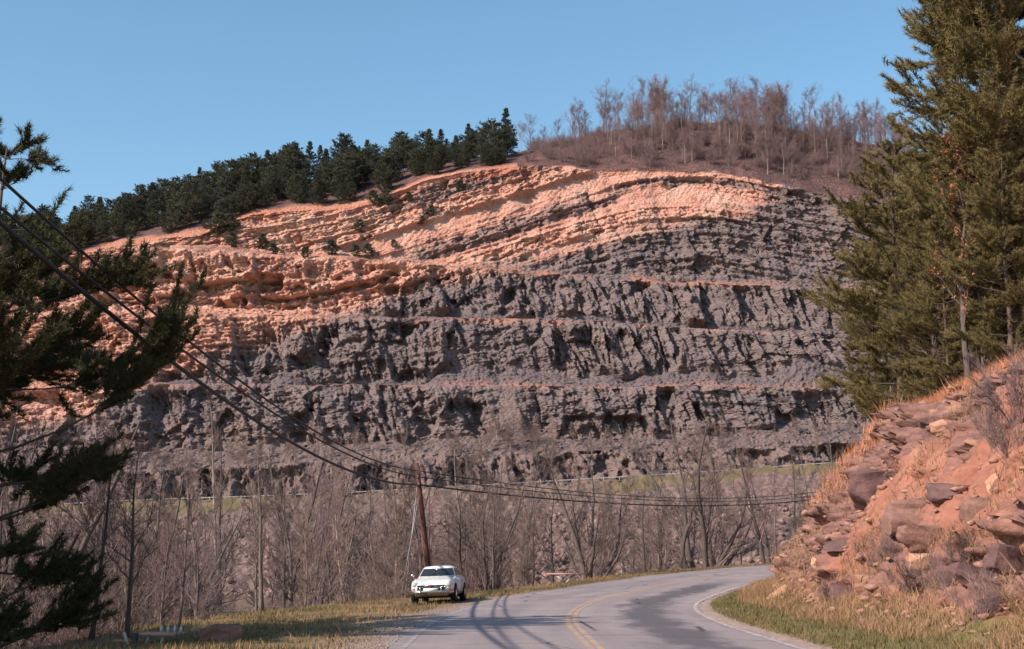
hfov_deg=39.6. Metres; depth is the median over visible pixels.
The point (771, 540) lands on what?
bare tree
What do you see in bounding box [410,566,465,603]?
parked car
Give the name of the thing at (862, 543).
bare shrub
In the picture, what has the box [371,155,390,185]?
ridge pine
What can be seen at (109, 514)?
bare tree
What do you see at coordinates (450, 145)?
ridge pine
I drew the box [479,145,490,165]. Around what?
ridge pine
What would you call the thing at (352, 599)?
bare shrub
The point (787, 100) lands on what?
hardwood tree
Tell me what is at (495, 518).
bare tree
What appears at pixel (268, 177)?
ridge pine
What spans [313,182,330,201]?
ridge pine
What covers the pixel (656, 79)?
hardwood tree
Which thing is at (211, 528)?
bare tree
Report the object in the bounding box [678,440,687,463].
leafless sapling
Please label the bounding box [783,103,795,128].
hardwood tree
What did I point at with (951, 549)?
bare shrub
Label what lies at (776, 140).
hardwood tree
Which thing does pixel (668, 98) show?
hardwood tree
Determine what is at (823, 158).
bare shrub
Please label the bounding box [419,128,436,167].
ridge pine
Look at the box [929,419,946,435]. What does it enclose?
rock
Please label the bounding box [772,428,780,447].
leafless sapling
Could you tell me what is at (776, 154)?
hardwood tree
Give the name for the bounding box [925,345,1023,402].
bank top grass
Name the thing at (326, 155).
ridge pine
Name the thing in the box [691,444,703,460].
leafless sapling
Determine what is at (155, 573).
bare tree
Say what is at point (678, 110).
hardwood tree
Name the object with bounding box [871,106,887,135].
hardwood tree
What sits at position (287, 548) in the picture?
bare tree
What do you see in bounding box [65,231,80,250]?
ridge pine
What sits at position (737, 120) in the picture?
hardwood tree
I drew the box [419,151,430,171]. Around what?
ridge pine
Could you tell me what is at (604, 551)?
leafless sapling
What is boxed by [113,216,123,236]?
ridge pine
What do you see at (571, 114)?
hardwood tree
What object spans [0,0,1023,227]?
sky
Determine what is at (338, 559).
leafless sapling
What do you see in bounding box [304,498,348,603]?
bare tree
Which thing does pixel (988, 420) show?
bare shrub
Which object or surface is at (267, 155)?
ridge pine
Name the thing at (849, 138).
hardwood tree
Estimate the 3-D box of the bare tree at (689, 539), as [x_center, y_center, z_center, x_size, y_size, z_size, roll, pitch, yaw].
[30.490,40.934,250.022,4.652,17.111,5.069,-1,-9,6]
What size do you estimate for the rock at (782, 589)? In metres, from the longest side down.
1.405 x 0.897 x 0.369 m
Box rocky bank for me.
[714,360,1023,648]
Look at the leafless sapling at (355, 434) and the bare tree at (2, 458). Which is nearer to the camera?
the bare tree at (2, 458)
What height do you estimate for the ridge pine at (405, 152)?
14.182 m
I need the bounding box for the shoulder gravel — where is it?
[315,602,481,648]
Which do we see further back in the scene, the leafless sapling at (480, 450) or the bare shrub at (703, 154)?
the bare shrub at (703, 154)
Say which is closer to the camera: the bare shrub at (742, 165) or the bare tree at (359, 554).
the bare tree at (359, 554)
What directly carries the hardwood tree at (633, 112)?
on the terraced hillside
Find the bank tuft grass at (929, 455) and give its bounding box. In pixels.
[770,348,1023,601]
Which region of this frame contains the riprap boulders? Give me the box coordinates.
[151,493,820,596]
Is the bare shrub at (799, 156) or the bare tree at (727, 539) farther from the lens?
the bare shrub at (799, 156)
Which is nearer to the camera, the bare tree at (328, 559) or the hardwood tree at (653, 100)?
the bare tree at (328, 559)
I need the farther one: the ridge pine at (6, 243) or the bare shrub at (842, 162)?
the bare shrub at (842, 162)
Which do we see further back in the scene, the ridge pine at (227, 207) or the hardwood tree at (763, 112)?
the hardwood tree at (763, 112)
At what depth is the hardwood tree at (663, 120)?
489.26 m
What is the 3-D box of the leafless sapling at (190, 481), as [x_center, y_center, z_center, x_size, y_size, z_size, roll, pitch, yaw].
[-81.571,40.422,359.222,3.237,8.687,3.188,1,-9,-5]
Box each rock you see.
[199,624,241,641]
[767,584,789,599]
[810,557,815,569]
[823,537,849,552]
[829,583,852,600]
[848,468,887,510]
[859,618,880,624]
[878,498,926,535]
[880,534,890,551]
[885,470,897,481]
[896,525,944,552]
[906,553,932,579]
[925,483,970,503]
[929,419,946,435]
[947,562,993,586]
[958,497,989,540]
[973,597,1004,615]
[982,543,1023,576]
[985,473,996,493]
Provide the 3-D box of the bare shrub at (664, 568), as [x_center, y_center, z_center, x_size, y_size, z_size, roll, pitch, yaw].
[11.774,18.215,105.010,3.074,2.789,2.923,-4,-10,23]
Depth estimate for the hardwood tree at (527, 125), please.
528.03 m
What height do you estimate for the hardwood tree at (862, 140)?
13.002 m
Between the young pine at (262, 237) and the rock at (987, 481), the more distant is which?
the young pine at (262, 237)
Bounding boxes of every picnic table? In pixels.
[112,631,185,643]
[546,573,584,582]
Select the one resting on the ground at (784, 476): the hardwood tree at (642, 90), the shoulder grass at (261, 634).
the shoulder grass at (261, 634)
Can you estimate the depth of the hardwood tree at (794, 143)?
486.54 m
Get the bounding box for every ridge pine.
[0,226,11,248]
[0,241,10,250]
[24,211,41,232]
[35,203,60,223]
[63,205,77,222]
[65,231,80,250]
[66,209,93,235]
[72,219,90,241]
[76,207,96,222]
[77,194,96,216]
[83,219,96,244]
[85,232,93,245]
[90,197,106,234]
[93,215,112,242]
[95,210,115,231]
[96,226,107,241]
[100,198,118,227]
[103,232,113,241]
[106,196,131,234]
[108,191,130,210]
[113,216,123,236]
[114,213,126,236]
[120,195,141,224]
[123,223,131,233]
[124,195,147,224]
[132,183,149,222]
[137,191,163,228]
[138,202,146,225]
[144,182,158,216]
[144,189,169,223]
[147,178,168,208]
[157,178,175,208]
[158,212,165,227]
[160,218,173,232]
[161,175,188,210]
[161,204,189,229]
[166,191,182,216]
[172,178,207,226]
[182,173,191,192]
[191,199,211,219]
[196,167,202,190]
[198,170,216,190]
[198,175,212,208]
[199,171,217,192]
[200,185,216,213]
[201,219,211,228]
[205,176,216,199]
[209,158,246,196]
[210,160,227,196]
[210,199,226,217]
[213,188,229,208]
[219,198,238,219]
[225,194,240,218]
[230,182,262,212]
[233,173,242,199]
[234,171,250,196]
[235,159,254,183]
[236,156,253,187]
[238,151,264,186]
[243,183,261,206]
[251,157,276,186]
[253,166,266,186]
[255,165,277,187]
[257,183,270,207]
[258,181,277,201]
[260,169,282,196]
[264,149,272,165]
[268,160,291,184]
[270,156,284,174]
[272,165,292,198]
[273,172,292,197]
[274,171,287,198]
[276,143,301,164]
[279,155,303,180]
[281,159,296,178]
[284,168,302,194]
[284,173,306,199]
[286,140,304,165]
[289,191,295,201]
[290,184,307,202]
[295,151,313,174]
[297,169,312,193]
[301,141,321,182]
[305,170,327,203]
[311,145,325,178]
[312,158,353,194]
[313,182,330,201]
[314,149,334,177]
[319,169,332,192]
[329,132,356,158]
[329,175,345,195]
[331,170,347,192]
[332,184,345,203]
[334,145,351,160]
[338,153,363,188]
[339,176,355,200]
[341,160,361,189]
[343,149,359,172]
[346,181,359,201]
[348,151,368,179]
[349,144,362,158]
[354,146,374,185]
[361,139,374,179]
[368,143,383,179]
[369,155,383,177]
[370,163,397,189]
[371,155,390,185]
[379,168,390,186]
[380,150,401,175]
[381,157,400,180]
[382,131,409,162]
[382,146,400,167]
[383,176,392,189]
[388,149,405,181]
[392,134,409,171]
[396,135,415,171]
[404,147,420,171]
[404,149,427,175]
[406,138,421,159]
[411,161,422,175]
[412,131,429,150]
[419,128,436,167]
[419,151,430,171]
[423,159,432,174]
[427,154,438,174]
[431,129,444,156]
[432,144,451,172]
[433,150,449,170]
[443,138,452,162]
[446,141,457,162]
[451,141,469,161]
[451,146,460,162]
[453,135,463,146]
[453,154,464,168]
[457,143,471,165]
[460,123,477,158]
[460,130,480,157]
[461,128,480,151]
[468,118,508,154]
[476,150,491,165]
[477,121,493,142]
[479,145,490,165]
[485,143,493,160]
[489,147,504,163]
[490,137,504,151]
[497,147,506,162]
[499,107,519,154]
[499,126,518,155]
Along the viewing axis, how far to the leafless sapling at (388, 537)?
169.41 m
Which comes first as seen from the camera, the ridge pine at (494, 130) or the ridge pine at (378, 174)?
the ridge pine at (378, 174)
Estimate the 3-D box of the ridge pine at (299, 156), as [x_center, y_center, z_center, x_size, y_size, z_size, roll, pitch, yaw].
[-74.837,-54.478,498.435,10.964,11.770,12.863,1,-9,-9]
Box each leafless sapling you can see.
[0,454,48,602]
[14,470,89,647]
[69,518,118,638]
[107,469,169,617]
[127,569,163,623]
[153,439,162,459]
[154,532,194,612]
[182,445,193,462]
[184,469,194,493]
[228,439,236,458]
[235,442,244,463]
[237,433,248,450]
[238,440,247,463]
[254,441,262,461]
[280,491,333,608]
[285,437,291,461]
[290,438,298,461]
[301,471,310,489]
[304,460,385,603]
[313,437,322,459]
[316,476,363,603]
[334,538,394,601]
[346,443,354,467]
[349,423,360,445]
[359,435,366,451]
[363,454,427,599]
[364,518,412,600]
[369,449,377,471]
[374,454,383,474]
[374,512,406,595]
[400,432,406,450]
[401,423,411,449]
[430,539,474,590]
[443,423,452,454]
[452,429,461,456]
[462,454,474,482]
[464,451,481,477]
[468,469,521,588]
[471,438,483,462]
[475,437,485,459]
[480,412,495,453]
[486,421,497,447]
[492,408,502,434]
[500,416,515,448]
[503,424,513,445]
[506,423,515,451]
[506,503,537,586]
[515,427,526,451]
[516,414,530,444]
[524,416,539,443]
[527,432,541,467]
[528,417,540,445]
[532,427,540,452]
[544,428,551,453]
[547,461,559,477]
[548,438,559,470]
[549,427,558,450]
[561,457,572,473]
[568,422,575,438]
[572,453,580,475]
[593,537,615,576]
[599,425,609,453]
[607,434,616,450]
[611,472,636,573]
[621,423,631,448]
[627,526,657,573]
[628,511,647,571]
[632,427,638,444]
[632,437,639,454]
[638,474,683,570]
[640,440,649,461]
[648,412,657,439]
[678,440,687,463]
[682,424,691,440]
[688,442,695,464]
[690,421,746,543]
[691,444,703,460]
[715,413,723,434]
[720,422,726,439]
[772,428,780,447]
[793,417,803,432]
[811,416,819,434]
[811,428,821,450]
[826,410,833,431]
[845,413,855,433]
[853,430,859,446]
[854,415,864,426]
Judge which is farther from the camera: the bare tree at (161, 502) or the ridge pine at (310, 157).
the ridge pine at (310, 157)
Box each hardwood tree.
[514,121,525,151]
[519,113,535,144]
[539,126,547,142]
[551,118,564,133]
[560,102,582,131]
[568,98,589,133]
[577,116,588,135]
[581,109,591,125]
[591,78,625,128]
[594,125,605,140]
[595,100,613,133]
[597,103,607,131]
[600,105,615,141]
[602,115,620,143]
[604,122,613,148]
[610,128,622,156]
[611,99,621,132]
[613,90,630,130]
[614,122,625,145]
[615,116,625,140]
[617,91,643,128]
[621,118,636,139]
[622,130,636,158]
[623,119,632,134]
[624,98,647,137]
[625,103,639,121]
[626,76,649,126]
[634,139,641,152]
[635,102,647,129]
[637,79,659,131]
[637,113,652,150]
[638,126,652,146]
[639,103,662,145]
[645,74,672,114]
[645,96,666,132]
[646,85,658,130]
[649,94,662,134]
[649,115,659,143]
[651,110,669,149]
[652,75,670,122]
[652,101,675,141]
[654,87,673,133]
[654,100,668,135]
[659,87,678,132]
[663,107,677,141]
[663,122,673,150]
[667,120,680,150]
[668,120,679,135]
[670,90,693,136]
[672,100,687,132]
[675,130,691,158]
[676,73,702,122]
[678,90,691,127]
[679,131,688,163]
[681,113,696,143]
[683,111,699,138]
[684,132,698,160]
[685,100,706,132]
[691,82,719,128]
[696,98,708,128]
[699,126,707,144]
[700,94,715,129]
[702,89,731,135]
[702,120,713,133]
[705,95,715,124]
[710,119,726,152]
[710,133,720,155]
[712,90,725,121]
[712,130,722,150]
[718,78,744,120]
[719,81,748,122]
[719,131,726,157]
[721,102,739,141]
[721,104,733,143]
[722,89,740,117]
[727,101,739,120]
[727,123,735,140]
[728,110,746,134]
[729,132,740,151]
[731,100,751,139]
[731,108,745,136]
[732,88,749,110]
[733,116,748,148]
[734,91,747,130]
[734,135,743,150]
[736,106,765,139]
[737,86,757,114]
[740,103,750,137]
[741,73,765,125]
[741,88,755,137]
[742,98,762,124]
[745,93,761,119]
[746,112,755,143]
[750,111,761,151]
[750,120,776,155]
[751,120,762,142]
[751,131,763,158]
[752,81,774,133]
[753,104,776,131]
[755,92,770,117]
[755,130,766,162]
[755,131,771,150]
[757,141,775,174]
[759,93,780,137]
[760,83,785,124]
[760,103,781,137]
[764,85,782,128]
[764,115,777,147]
[765,146,773,172]
[767,127,773,149]
[769,96,787,141]
[770,133,783,162]
[770,145,781,171]
[771,81,785,97]
[772,109,790,144]
[773,86,794,119]
[773,139,793,172]
[773,146,783,171]
[777,116,791,141]
[777,118,792,140]
[781,81,792,103]
[781,105,790,137]
[781,118,795,144]
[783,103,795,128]
[788,151,796,162]
[789,135,798,150]
[791,108,807,138]
[793,114,808,151]
[799,81,821,116]
[799,102,806,126]
[802,107,822,154]
[805,123,826,162]
[809,117,822,141]
[811,102,833,143]
[815,117,831,147]
[816,103,824,130]
[818,116,834,153]
[819,141,827,163]
[824,95,846,144]
[826,90,847,121]
[828,120,841,151]
[831,143,847,165]
[832,127,844,150]
[833,111,851,153]
[833,140,847,161]
[834,160,845,183]
[838,108,849,141]
[839,116,854,147]
[847,114,861,136]
[847,139,856,153]
[849,146,859,176]
[850,113,861,147]
[852,102,868,146]
[855,150,866,172]
[856,126,867,153]
[858,106,869,139]
[859,99,872,142]
[859,115,878,153]
[859,117,873,135]
[861,137,879,172]
[864,120,872,146]
[865,121,877,146]
[866,97,881,149]
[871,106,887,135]
[872,112,887,151]
[872,116,884,152]
[873,132,881,150]
[878,126,890,141]
[881,106,891,148]
[885,127,902,145]
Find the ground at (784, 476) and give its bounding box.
[0,462,875,648]
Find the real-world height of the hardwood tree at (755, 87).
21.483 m
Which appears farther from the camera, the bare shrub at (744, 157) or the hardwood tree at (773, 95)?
the hardwood tree at (773, 95)
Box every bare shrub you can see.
[0,553,154,646]
[4,634,37,648]
[40,555,185,636]
[206,597,252,616]
[265,594,302,609]
[321,578,355,604]
[349,564,410,601]
[432,547,491,592]
[519,147,536,161]
[522,133,544,147]
[537,135,556,147]
[538,143,555,157]
[540,142,559,159]
[554,151,569,162]
[557,130,572,145]
[570,135,584,146]
[570,145,587,161]
[572,151,592,166]
[574,137,590,149]
[582,147,599,163]
[583,132,596,144]
[588,152,602,165]
[614,154,627,163]
[618,137,636,149]
[623,145,634,153]
[625,563,643,573]
[626,123,646,139]
[639,139,654,152]
[639,149,658,165]
[641,143,658,159]
[651,554,691,570]
[655,134,665,143]
[671,133,683,148]
[674,153,684,163]
[684,137,702,152]
[685,128,699,140]
[691,135,710,145]
[693,128,712,143]
[693,144,708,159]
[704,150,720,164]
[705,145,723,157]
[707,132,723,146]
[712,113,724,125]
[722,144,743,157]
[723,151,740,166]
[736,139,755,153]
[738,128,752,138]
[739,146,753,157]
[739,160,751,169]
[741,145,752,158]
[748,153,764,165]
[760,156,775,168]
[777,144,794,160]
[784,166,799,176]
[789,133,806,145]
[789,141,802,151]
[789,149,804,162]
[801,158,811,168]
[810,152,824,162]
[810,572,832,601]
[816,143,831,154]
[817,153,829,162]
[822,163,838,175]
[824,160,837,174]
[829,165,847,176]
[830,156,847,168]
[850,522,901,571]
[853,531,875,551]
[881,541,938,593]
[899,538,963,591]
[931,518,979,562]
[935,556,1016,621]
[958,335,1023,424]
[964,390,1021,447]
[975,399,1023,459]
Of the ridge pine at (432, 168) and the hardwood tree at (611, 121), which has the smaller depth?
the ridge pine at (432, 168)
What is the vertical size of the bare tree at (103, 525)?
10.898 m
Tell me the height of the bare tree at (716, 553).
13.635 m
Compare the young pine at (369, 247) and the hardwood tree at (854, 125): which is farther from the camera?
the hardwood tree at (854, 125)
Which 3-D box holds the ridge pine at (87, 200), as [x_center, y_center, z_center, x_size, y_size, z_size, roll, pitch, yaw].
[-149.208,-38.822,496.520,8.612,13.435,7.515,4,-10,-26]
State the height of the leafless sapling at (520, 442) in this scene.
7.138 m
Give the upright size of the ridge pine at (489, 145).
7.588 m
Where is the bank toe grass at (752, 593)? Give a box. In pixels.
[734,514,1023,648]
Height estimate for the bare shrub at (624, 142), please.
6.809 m
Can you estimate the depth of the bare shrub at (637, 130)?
500.49 m
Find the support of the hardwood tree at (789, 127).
on the terraced hillside
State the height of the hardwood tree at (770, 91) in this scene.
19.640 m
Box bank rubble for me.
[769,357,1023,635]
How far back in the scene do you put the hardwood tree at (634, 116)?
503.25 m
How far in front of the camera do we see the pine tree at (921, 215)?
57.68 m
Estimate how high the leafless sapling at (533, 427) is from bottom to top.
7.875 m
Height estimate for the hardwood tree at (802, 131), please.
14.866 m
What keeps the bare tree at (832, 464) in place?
on the ground at (784, 476)
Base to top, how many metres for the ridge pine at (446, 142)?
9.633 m
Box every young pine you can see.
[205,212,229,236]
[222,212,242,232]
[223,232,238,246]
[254,233,268,248]
[266,243,280,253]
[299,246,312,256]
[323,238,340,254]
[348,244,360,256]
[353,219,366,233]
[361,242,375,258]
[365,189,380,204]
[373,188,396,206]
[390,239,398,246]
[404,191,413,200]
[416,216,425,224]
[425,204,436,216]
[455,180,465,191]
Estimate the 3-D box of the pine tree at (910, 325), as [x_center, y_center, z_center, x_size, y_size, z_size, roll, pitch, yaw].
[15.950,-0.385,52.749,4.106,7.808,4.408,6,-11,-31]
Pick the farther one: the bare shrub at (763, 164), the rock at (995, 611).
the bare shrub at (763, 164)
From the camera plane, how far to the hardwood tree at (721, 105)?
517.87 m
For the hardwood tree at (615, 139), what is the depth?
481.07 m
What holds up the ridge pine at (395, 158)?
on the terraced hillside
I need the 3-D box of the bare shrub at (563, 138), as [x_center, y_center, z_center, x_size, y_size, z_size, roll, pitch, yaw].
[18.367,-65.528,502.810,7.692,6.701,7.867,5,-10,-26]
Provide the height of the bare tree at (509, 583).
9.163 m
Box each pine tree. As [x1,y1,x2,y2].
[0,117,209,647]
[797,136,950,426]
[826,271,912,438]
[833,194,974,416]
[860,85,973,350]
[868,149,972,378]
[874,0,1023,372]
[875,206,995,402]
[877,0,1023,348]
[884,214,997,396]
[890,156,997,388]
[898,174,1013,374]
[921,138,1023,370]
[927,88,1023,352]
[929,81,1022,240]
[949,7,1023,224]
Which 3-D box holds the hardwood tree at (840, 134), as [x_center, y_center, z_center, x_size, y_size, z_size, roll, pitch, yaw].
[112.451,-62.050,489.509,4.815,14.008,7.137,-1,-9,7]
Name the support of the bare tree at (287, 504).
on the ground at (784, 476)
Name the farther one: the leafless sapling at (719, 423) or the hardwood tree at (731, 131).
the hardwood tree at (731, 131)
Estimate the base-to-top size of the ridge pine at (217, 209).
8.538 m
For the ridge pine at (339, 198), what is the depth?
456.60 m
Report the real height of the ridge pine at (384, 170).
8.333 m
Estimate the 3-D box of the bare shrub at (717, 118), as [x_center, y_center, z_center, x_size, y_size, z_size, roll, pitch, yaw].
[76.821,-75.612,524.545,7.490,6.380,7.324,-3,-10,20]
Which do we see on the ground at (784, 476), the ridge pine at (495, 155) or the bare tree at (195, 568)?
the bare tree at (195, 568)
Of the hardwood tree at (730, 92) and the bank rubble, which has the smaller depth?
the bank rubble
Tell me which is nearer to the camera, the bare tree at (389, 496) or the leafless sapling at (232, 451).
the bare tree at (389, 496)
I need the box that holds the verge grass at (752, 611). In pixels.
[708,577,1023,648]
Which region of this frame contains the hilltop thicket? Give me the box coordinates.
[522,109,898,188]
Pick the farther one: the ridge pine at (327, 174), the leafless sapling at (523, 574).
the ridge pine at (327, 174)
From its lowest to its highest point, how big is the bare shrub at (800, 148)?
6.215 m
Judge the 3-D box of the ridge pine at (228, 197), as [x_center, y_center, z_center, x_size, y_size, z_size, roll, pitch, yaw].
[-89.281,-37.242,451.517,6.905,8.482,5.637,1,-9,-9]
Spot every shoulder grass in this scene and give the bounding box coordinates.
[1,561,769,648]
[5,562,772,648]
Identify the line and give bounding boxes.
[0,176,416,470]
[0,205,416,476]
[0,219,415,484]
[400,565,765,648]
[416,483,810,505]
[421,471,819,498]
[421,477,816,501]
[565,569,768,648]
[573,570,762,648]
[693,583,804,648]
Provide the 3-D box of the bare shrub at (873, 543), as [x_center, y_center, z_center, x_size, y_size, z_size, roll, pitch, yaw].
[8.866,5.348,33.713,1.597,1.391,1.634,-5,-10,27]
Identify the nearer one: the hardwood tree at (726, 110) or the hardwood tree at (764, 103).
the hardwood tree at (726, 110)
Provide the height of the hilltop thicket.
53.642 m
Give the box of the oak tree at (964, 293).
[926,130,1019,378]
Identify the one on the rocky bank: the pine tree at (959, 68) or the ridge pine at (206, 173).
the pine tree at (959, 68)
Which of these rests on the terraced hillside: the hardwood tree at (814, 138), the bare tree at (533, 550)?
the hardwood tree at (814, 138)
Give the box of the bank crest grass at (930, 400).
[802,356,1021,508]
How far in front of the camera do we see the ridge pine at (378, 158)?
491.17 m
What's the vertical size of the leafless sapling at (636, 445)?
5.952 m
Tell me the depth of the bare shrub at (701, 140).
489.75 m
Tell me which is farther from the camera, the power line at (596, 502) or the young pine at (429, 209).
the young pine at (429, 209)
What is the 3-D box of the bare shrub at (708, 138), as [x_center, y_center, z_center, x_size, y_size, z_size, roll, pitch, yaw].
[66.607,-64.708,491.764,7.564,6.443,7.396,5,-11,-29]
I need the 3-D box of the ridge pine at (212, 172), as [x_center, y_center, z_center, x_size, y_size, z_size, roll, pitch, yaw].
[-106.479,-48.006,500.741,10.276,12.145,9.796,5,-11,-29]
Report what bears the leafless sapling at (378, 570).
on the ground at (784, 476)
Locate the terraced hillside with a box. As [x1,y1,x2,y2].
[0,122,973,507]
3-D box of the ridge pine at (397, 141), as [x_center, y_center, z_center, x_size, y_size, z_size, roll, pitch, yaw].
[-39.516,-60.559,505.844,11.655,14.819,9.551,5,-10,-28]
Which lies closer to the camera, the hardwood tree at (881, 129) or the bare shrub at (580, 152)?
the bare shrub at (580, 152)
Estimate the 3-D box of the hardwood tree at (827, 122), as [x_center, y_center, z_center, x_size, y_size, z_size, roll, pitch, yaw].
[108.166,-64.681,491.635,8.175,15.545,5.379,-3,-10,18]
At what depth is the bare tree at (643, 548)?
128.51 m
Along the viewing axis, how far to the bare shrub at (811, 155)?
484.27 m
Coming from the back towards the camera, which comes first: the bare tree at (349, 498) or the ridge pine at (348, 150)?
the ridge pine at (348, 150)
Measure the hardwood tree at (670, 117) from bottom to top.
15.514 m
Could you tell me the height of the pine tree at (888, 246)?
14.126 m
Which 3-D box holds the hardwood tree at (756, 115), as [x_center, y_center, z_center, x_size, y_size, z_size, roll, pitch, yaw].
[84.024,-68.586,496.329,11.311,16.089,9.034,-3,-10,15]
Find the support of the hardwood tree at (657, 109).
on the terraced hillside
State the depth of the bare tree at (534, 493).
136.59 m
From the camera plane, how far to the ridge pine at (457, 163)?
470.69 m
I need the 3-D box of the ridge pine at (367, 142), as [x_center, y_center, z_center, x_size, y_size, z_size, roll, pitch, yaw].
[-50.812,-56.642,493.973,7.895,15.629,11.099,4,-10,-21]
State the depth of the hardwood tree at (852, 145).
487.34 m
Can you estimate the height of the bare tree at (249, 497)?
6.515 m
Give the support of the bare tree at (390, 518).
on the ground at (784, 476)
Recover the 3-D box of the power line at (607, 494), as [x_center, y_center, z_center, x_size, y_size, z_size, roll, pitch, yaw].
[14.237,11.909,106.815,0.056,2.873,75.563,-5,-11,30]
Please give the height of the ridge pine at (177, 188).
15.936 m
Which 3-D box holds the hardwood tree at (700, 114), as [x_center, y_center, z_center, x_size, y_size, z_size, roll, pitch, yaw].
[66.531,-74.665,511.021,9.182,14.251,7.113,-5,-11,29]
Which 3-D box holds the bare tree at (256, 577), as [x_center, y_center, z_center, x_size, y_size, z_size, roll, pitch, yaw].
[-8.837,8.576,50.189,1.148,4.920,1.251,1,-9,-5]
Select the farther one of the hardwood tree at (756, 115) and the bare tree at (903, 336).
the hardwood tree at (756, 115)
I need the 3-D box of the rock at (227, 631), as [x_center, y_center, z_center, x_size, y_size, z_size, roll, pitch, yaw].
[-5.976,6.364,29.076,0.823,0.490,0.758,4,-10,-23]
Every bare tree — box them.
[0,400,173,648]
[0,417,118,647]
[0,436,23,603]
[0,487,34,648]
[1,455,29,646]
[2,508,236,644]
[4,495,121,645]
[14,485,44,561]
[31,497,122,627]
[37,448,162,635]
[45,501,76,545]
[53,456,266,633]
[53,482,107,569]
[63,501,85,548]
[69,488,127,606]
[70,419,164,632]
[71,496,128,599]
[76,404,130,639]
[76,435,149,594]
[79,482,160,618]
[82,431,176,637]
[87,486,176,630]
[110,484,169,628]
[119,458,205,623]
[137,498,200,625]
[140,507,218,612]
[143,483,170,552]
[144,516,166,596]
[150,499,241,622]
[150,525,223,622]
[153,471,270,619]
[163,516,233,619]
[165,468,234,618]
[165,469,205,626]
[166,520,255,618]
[180,429,256,612]
[190,400,235,613]
[224,476,339,607]
[228,518,287,607]
[235,458,267,609]
[241,438,285,613]
[245,501,276,611]
[248,534,287,610]
[251,442,302,606]
[252,492,344,603]
[262,473,315,608]
[265,485,357,605]
[267,493,297,577]
[270,462,338,606]
[271,416,348,605]
[273,465,353,606]
[286,467,396,602]
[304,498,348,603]
[309,439,372,604]
[309,469,424,601]
[315,487,371,602]
[316,479,478,599]
[317,481,341,602]
[325,445,455,597]
[343,481,361,593]
[344,495,413,597]
[365,478,394,545]
[365,525,412,596]
[366,497,395,563]
[380,493,410,568]
[386,519,424,597]
[387,462,454,596]
[401,510,435,585]
[401,512,437,585]
[403,456,446,581]
[405,496,488,589]
[428,472,545,590]
[430,485,458,565]
[436,444,497,575]
[437,448,513,580]
[439,496,456,554]
[441,487,540,592]
[450,449,556,589]
[457,474,491,590]
[471,466,517,576]
[475,479,517,590]
[487,490,536,586]
[500,459,529,577]
[501,449,548,585]
[501,494,566,584]
[501,540,522,586]
[510,478,588,584]
[517,467,550,585]
[529,440,648,578]
[552,492,643,580]
[565,522,588,579]
[567,468,592,541]
[588,480,623,573]
[589,523,620,573]
[595,481,627,573]
[607,504,629,574]
[617,473,664,572]
[627,499,668,570]
[630,500,662,569]
[634,417,769,569]
[636,539,656,571]
[641,460,668,562]
[648,501,673,570]
[651,496,670,570]
[666,490,688,566]
[668,471,741,567]
[678,511,696,567]
[687,473,722,566]
[697,499,710,563]
[702,453,728,546]
[712,513,736,565]
[715,419,784,562]
[725,508,759,564]
[728,439,772,562]
[749,446,818,537]
[755,499,781,562]
[763,465,788,555]
[778,516,796,544]
[785,444,811,535]
[809,432,839,493]
[873,329,896,404]
[879,269,927,394]
[908,268,957,393]
[942,181,1000,371]
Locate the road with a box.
[383,565,807,648]
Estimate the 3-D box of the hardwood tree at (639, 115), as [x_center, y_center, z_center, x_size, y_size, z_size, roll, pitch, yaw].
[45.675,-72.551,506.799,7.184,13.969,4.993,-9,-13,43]
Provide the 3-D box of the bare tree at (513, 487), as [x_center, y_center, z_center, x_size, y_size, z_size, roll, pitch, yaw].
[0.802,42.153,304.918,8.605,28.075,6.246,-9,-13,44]
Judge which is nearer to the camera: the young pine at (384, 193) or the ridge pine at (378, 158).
the young pine at (384, 193)
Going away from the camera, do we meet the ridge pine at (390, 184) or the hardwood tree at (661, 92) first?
the ridge pine at (390, 184)
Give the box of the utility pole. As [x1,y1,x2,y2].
[402,463,430,591]
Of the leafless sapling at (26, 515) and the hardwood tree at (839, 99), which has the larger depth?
the hardwood tree at (839, 99)
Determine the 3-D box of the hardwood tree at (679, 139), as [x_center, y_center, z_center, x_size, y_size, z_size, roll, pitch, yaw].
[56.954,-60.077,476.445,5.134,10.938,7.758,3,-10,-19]
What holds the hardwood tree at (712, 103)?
on the terraced hillside
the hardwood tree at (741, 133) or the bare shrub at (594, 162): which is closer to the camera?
the bare shrub at (594, 162)
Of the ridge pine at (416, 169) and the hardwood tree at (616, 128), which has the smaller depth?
the ridge pine at (416, 169)
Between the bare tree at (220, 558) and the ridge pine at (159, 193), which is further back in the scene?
the ridge pine at (159, 193)
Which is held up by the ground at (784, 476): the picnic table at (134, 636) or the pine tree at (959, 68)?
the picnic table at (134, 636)
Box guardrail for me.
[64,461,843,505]
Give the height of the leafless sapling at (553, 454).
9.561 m
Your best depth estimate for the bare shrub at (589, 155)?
472.69 m
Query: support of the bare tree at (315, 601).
on the ground at (784, 476)
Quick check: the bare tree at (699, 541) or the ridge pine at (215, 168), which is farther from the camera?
the ridge pine at (215, 168)
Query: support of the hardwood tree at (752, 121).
on the terraced hillside
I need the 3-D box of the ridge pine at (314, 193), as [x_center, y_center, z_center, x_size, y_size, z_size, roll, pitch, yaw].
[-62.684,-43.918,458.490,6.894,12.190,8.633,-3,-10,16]
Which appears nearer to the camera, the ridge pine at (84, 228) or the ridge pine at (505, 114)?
the ridge pine at (84, 228)
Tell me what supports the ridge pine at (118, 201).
on the terraced hillside

